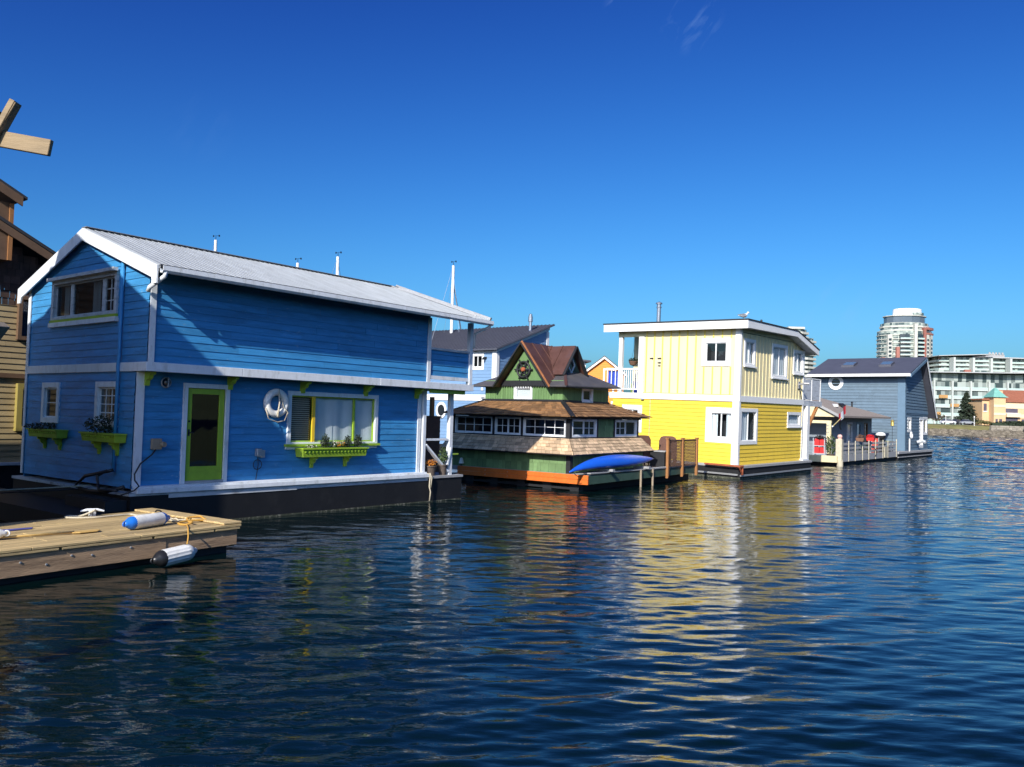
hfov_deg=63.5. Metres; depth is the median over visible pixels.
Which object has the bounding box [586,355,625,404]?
floating house
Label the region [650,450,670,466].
storage box
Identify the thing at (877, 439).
folded chair
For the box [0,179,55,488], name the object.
floating house
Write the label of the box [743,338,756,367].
window
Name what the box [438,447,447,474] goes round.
potted plant
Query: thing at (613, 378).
tarpaulin
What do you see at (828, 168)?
sky
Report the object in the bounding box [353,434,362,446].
shrub
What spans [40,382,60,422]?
window
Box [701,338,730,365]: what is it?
window
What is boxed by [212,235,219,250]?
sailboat
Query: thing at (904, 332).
residential tower
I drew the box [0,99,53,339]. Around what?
timber cross
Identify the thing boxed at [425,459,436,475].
potted plant
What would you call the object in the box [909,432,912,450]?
post
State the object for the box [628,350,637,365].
hanging basket
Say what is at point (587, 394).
window
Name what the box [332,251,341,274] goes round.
vent pipe
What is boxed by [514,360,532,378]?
ships wheel
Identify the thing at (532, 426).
window
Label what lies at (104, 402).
window
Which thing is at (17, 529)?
paddle
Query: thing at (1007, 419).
window
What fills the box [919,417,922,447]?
window
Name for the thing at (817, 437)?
black cloth
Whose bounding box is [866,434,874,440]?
hanging planter
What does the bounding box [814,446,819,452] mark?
jerry can
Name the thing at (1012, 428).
stone wall
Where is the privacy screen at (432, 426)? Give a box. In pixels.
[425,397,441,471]
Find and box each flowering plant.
[329,440,336,447]
[332,441,345,447]
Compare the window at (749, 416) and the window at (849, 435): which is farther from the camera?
the window at (849, 435)
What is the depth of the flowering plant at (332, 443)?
20.35 m
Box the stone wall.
[989,425,1023,430]
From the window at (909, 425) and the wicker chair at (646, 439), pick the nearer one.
the wicker chair at (646, 439)
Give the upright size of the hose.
0.538 m
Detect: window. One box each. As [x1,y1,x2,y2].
[13,383,23,430]
[14,296,28,340]
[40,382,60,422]
[47,266,119,320]
[93,381,134,427]
[286,391,378,443]
[455,415,492,433]
[473,353,483,369]
[495,416,520,434]
[514,386,532,398]
[523,417,573,436]
[560,419,596,436]
[581,388,592,402]
[603,368,613,391]
[604,420,636,436]
[622,404,641,431]
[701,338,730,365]
[705,407,731,442]
[737,408,757,444]
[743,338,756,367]
[771,343,788,379]
[787,412,801,427]
[793,350,804,375]
[846,422,852,442]
[856,422,861,449]
[864,423,867,449]
[907,417,911,431]
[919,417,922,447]
[923,417,927,434]
[1006,408,1017,412]
[1006,418,1017,420]
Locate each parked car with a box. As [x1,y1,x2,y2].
[939,419,955,423]
[959,419,974,424]
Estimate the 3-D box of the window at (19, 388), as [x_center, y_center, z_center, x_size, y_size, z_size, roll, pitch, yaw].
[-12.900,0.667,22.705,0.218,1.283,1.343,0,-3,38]
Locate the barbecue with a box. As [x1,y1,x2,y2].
[875,432,885,451]
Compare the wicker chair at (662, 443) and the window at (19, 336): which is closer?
the window at (19, 336)
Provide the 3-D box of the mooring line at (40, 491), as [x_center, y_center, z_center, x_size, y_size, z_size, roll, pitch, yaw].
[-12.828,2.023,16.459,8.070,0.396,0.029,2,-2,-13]
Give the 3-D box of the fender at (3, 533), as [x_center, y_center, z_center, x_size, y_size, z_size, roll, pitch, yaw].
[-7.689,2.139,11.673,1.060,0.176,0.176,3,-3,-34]
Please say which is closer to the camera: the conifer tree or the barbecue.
the barbecue
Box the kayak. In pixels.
[569,454,653,476]
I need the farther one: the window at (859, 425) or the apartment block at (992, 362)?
the apartment block at (992, 362)
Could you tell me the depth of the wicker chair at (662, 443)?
33.85 m
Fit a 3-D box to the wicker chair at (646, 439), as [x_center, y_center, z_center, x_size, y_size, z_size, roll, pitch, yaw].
[5.489,2.736,33.819,0.740,1.220,0.660,3,-2,-23]
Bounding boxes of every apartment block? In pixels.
[927,352,1023,371]
[928,371,1023,424]
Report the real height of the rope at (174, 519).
0.084 m
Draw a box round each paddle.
[0,529,99,538]
[2,527,32,530]
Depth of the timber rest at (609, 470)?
28.19 m
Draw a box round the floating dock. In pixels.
[0,508,240,584]
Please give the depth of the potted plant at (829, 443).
49.33 m
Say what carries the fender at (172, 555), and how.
hanging from the floating dock
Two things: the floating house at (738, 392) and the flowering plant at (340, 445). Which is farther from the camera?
the floating house at (738, 392)
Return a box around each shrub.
[22,422,55,429]
[83,415,113,432]
[320,433,329,447]
[343,435,351,446]
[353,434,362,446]
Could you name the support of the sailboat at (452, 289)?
on the water
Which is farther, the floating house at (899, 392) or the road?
the road
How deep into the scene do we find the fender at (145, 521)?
13.36 m
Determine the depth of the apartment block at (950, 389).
290.91 m
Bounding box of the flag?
[831,406,845,427]
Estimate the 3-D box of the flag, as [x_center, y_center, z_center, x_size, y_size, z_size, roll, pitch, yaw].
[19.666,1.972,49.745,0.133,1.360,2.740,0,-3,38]
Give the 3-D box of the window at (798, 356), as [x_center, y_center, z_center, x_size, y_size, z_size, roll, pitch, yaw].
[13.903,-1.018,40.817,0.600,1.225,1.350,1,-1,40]
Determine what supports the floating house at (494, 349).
on the water
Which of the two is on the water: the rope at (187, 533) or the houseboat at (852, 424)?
the houseboat at (852, 424)
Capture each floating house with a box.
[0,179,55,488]
[12,226,493,519]
[426,314,554,451]
[441,340,698,490]
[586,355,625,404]
[603,302,821,478]
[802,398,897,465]
[807,357,937,459]
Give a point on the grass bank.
(941, 426)
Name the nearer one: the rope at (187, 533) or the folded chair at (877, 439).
the rope at (187, 533)
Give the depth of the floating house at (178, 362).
18.70 m
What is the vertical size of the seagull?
0.353 m
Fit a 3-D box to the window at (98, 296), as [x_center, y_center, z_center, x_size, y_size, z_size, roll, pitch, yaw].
[-9.404,-1.928,18.123,3.120,0.970,0.215,0,-3,38]
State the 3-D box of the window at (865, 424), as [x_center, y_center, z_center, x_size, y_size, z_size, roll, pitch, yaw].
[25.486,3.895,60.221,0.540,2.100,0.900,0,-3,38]
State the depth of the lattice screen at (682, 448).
32.71 m
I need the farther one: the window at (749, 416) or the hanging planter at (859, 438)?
the hanging planter at (859, 438)
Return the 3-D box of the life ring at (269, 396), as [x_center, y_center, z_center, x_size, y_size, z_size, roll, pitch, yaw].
[-5.441,0.510,19.147,0.209,0.788,0.674,0,-3,38]
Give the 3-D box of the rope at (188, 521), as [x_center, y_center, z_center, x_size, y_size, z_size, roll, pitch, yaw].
[-5.457,2.346,14.177,0.414,0.089,0.756,2,-2,0]
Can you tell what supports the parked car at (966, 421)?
on the road
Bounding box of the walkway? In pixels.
[0,488,126,521]
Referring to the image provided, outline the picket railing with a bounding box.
[836,434,896,466]
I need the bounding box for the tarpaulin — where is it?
[608,371,617,385]
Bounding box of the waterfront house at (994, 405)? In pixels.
[967,388,1023,424]
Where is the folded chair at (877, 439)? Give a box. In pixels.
[871,438,878,452]
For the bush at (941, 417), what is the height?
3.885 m
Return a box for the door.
[184,388,224,483]
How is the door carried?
in the floating house at (178, 362)
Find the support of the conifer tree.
on the ground
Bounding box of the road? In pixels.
[946,424,989,425]
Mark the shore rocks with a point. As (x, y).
(970, 432)
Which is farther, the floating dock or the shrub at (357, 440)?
the shrub at (357, 440)
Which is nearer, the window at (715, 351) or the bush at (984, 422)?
the window at (715, 351)
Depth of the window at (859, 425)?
58.74 m
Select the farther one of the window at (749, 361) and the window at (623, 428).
the window at (749, 361)
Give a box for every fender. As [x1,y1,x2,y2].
[0,529,9,537]
[122,512,169,529]
[150,544,196,566]
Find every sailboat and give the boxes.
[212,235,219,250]
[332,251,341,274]
[432,261,460,337]
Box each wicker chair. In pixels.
[639,435,650,465]
[658,436,676,462]
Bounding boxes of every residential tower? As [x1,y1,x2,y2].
[787,326,815,379]
[876,308,933,361]
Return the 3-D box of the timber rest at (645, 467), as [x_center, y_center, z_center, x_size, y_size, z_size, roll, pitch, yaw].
[4.775,3.077,30.419,0.640,0.080,0.150,0,-3,36]
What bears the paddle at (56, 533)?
on the floating dock
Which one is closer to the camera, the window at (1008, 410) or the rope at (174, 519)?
the rope at (174, 519)
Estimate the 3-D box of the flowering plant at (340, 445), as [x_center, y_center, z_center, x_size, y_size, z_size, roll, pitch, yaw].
[-4.290,1.521,20.519,0.214,0.193,0.421,0,-3,38]
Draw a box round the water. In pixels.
[0,435,1023,766]
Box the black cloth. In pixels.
[815,435,825,439]
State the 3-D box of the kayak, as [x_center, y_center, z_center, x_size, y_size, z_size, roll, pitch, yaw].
[3.591,2.819,28.851,0.624,0.676,5.900,0,-3,36]
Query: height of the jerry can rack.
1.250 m
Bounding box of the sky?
[0,0,1023,399]
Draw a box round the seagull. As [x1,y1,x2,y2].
[738,312,748,317]
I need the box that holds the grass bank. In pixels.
[927,424,998,429]
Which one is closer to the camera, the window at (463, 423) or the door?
the door
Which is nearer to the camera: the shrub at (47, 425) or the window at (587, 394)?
the shrub at (47, 425)
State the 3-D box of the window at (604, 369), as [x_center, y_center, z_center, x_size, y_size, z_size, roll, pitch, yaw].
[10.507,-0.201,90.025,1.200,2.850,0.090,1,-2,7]
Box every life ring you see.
[263,389,288,422]
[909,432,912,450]
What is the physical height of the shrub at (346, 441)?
0.348 m
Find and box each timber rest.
[596,468,614,471]
[633,466,650,468]
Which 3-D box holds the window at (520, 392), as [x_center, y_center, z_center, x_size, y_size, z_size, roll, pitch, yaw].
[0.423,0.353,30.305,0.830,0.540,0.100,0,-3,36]
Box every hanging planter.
[856,434,864,441]
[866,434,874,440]
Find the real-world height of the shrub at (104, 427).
0.420 m
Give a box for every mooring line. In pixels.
[0,485,91,490]
[0,488,87,493]
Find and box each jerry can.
[814,438,819,444]
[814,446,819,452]
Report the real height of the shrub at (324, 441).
0.391 m
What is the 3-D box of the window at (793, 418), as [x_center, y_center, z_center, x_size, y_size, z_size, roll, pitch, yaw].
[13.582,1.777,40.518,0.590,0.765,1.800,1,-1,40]
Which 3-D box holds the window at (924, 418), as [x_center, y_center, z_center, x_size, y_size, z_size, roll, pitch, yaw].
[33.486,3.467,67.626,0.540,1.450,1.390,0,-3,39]
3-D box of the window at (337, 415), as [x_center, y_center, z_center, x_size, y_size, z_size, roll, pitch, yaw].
[-4.609,0.896,20.773,0.550,1.310,2.860,0,-3,38]
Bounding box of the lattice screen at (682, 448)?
[665,437,698,477]
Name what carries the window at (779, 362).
in the floating house at (738, 392)
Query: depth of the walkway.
16.82 m
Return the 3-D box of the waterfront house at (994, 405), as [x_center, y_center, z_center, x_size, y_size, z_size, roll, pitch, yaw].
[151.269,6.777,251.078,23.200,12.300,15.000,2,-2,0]
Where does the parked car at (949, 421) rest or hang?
on the road
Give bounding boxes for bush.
[930,413,943,423]
[975,420,992,425]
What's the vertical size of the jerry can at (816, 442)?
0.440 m
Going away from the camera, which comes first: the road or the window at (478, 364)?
the window at (478, 364)
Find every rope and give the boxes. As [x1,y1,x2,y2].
[64,509,148,518]
[169,517,185,521]
[177,515,205,525]
[186,524,188,543]
[427,473,431,500]
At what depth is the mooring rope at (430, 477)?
22.93 m
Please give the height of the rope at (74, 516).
0.137 m
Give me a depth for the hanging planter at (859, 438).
52.06 m
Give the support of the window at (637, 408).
in the floating house at (738, 392)
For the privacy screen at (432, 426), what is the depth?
28.50 m
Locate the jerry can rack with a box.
[813,438,826,454]
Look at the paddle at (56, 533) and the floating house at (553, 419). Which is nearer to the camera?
the paddle at (56, 533)
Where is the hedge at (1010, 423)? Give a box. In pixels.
[991,421,1023,425]
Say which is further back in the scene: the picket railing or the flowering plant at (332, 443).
the picket railing
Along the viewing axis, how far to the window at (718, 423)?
36.47 m
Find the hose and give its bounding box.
[74,468,124,493]
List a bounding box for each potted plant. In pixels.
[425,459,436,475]
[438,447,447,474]
[825,435,835,455]
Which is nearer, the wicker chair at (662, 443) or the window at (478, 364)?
the wicker chair at (662, 443)
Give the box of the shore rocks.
[927,428,1023,437]
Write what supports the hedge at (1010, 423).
on the grass bank
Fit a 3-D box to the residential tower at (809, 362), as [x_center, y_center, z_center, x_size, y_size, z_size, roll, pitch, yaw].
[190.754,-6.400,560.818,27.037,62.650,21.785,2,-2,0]
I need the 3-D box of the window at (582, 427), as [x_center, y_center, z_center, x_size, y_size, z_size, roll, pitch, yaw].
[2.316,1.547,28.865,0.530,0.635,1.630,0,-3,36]
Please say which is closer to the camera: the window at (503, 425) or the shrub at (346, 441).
the shrub at (346, 441)
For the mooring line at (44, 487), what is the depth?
17.04 m
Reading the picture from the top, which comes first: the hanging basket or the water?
the hanging basket
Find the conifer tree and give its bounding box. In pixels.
[957,392,977,424]

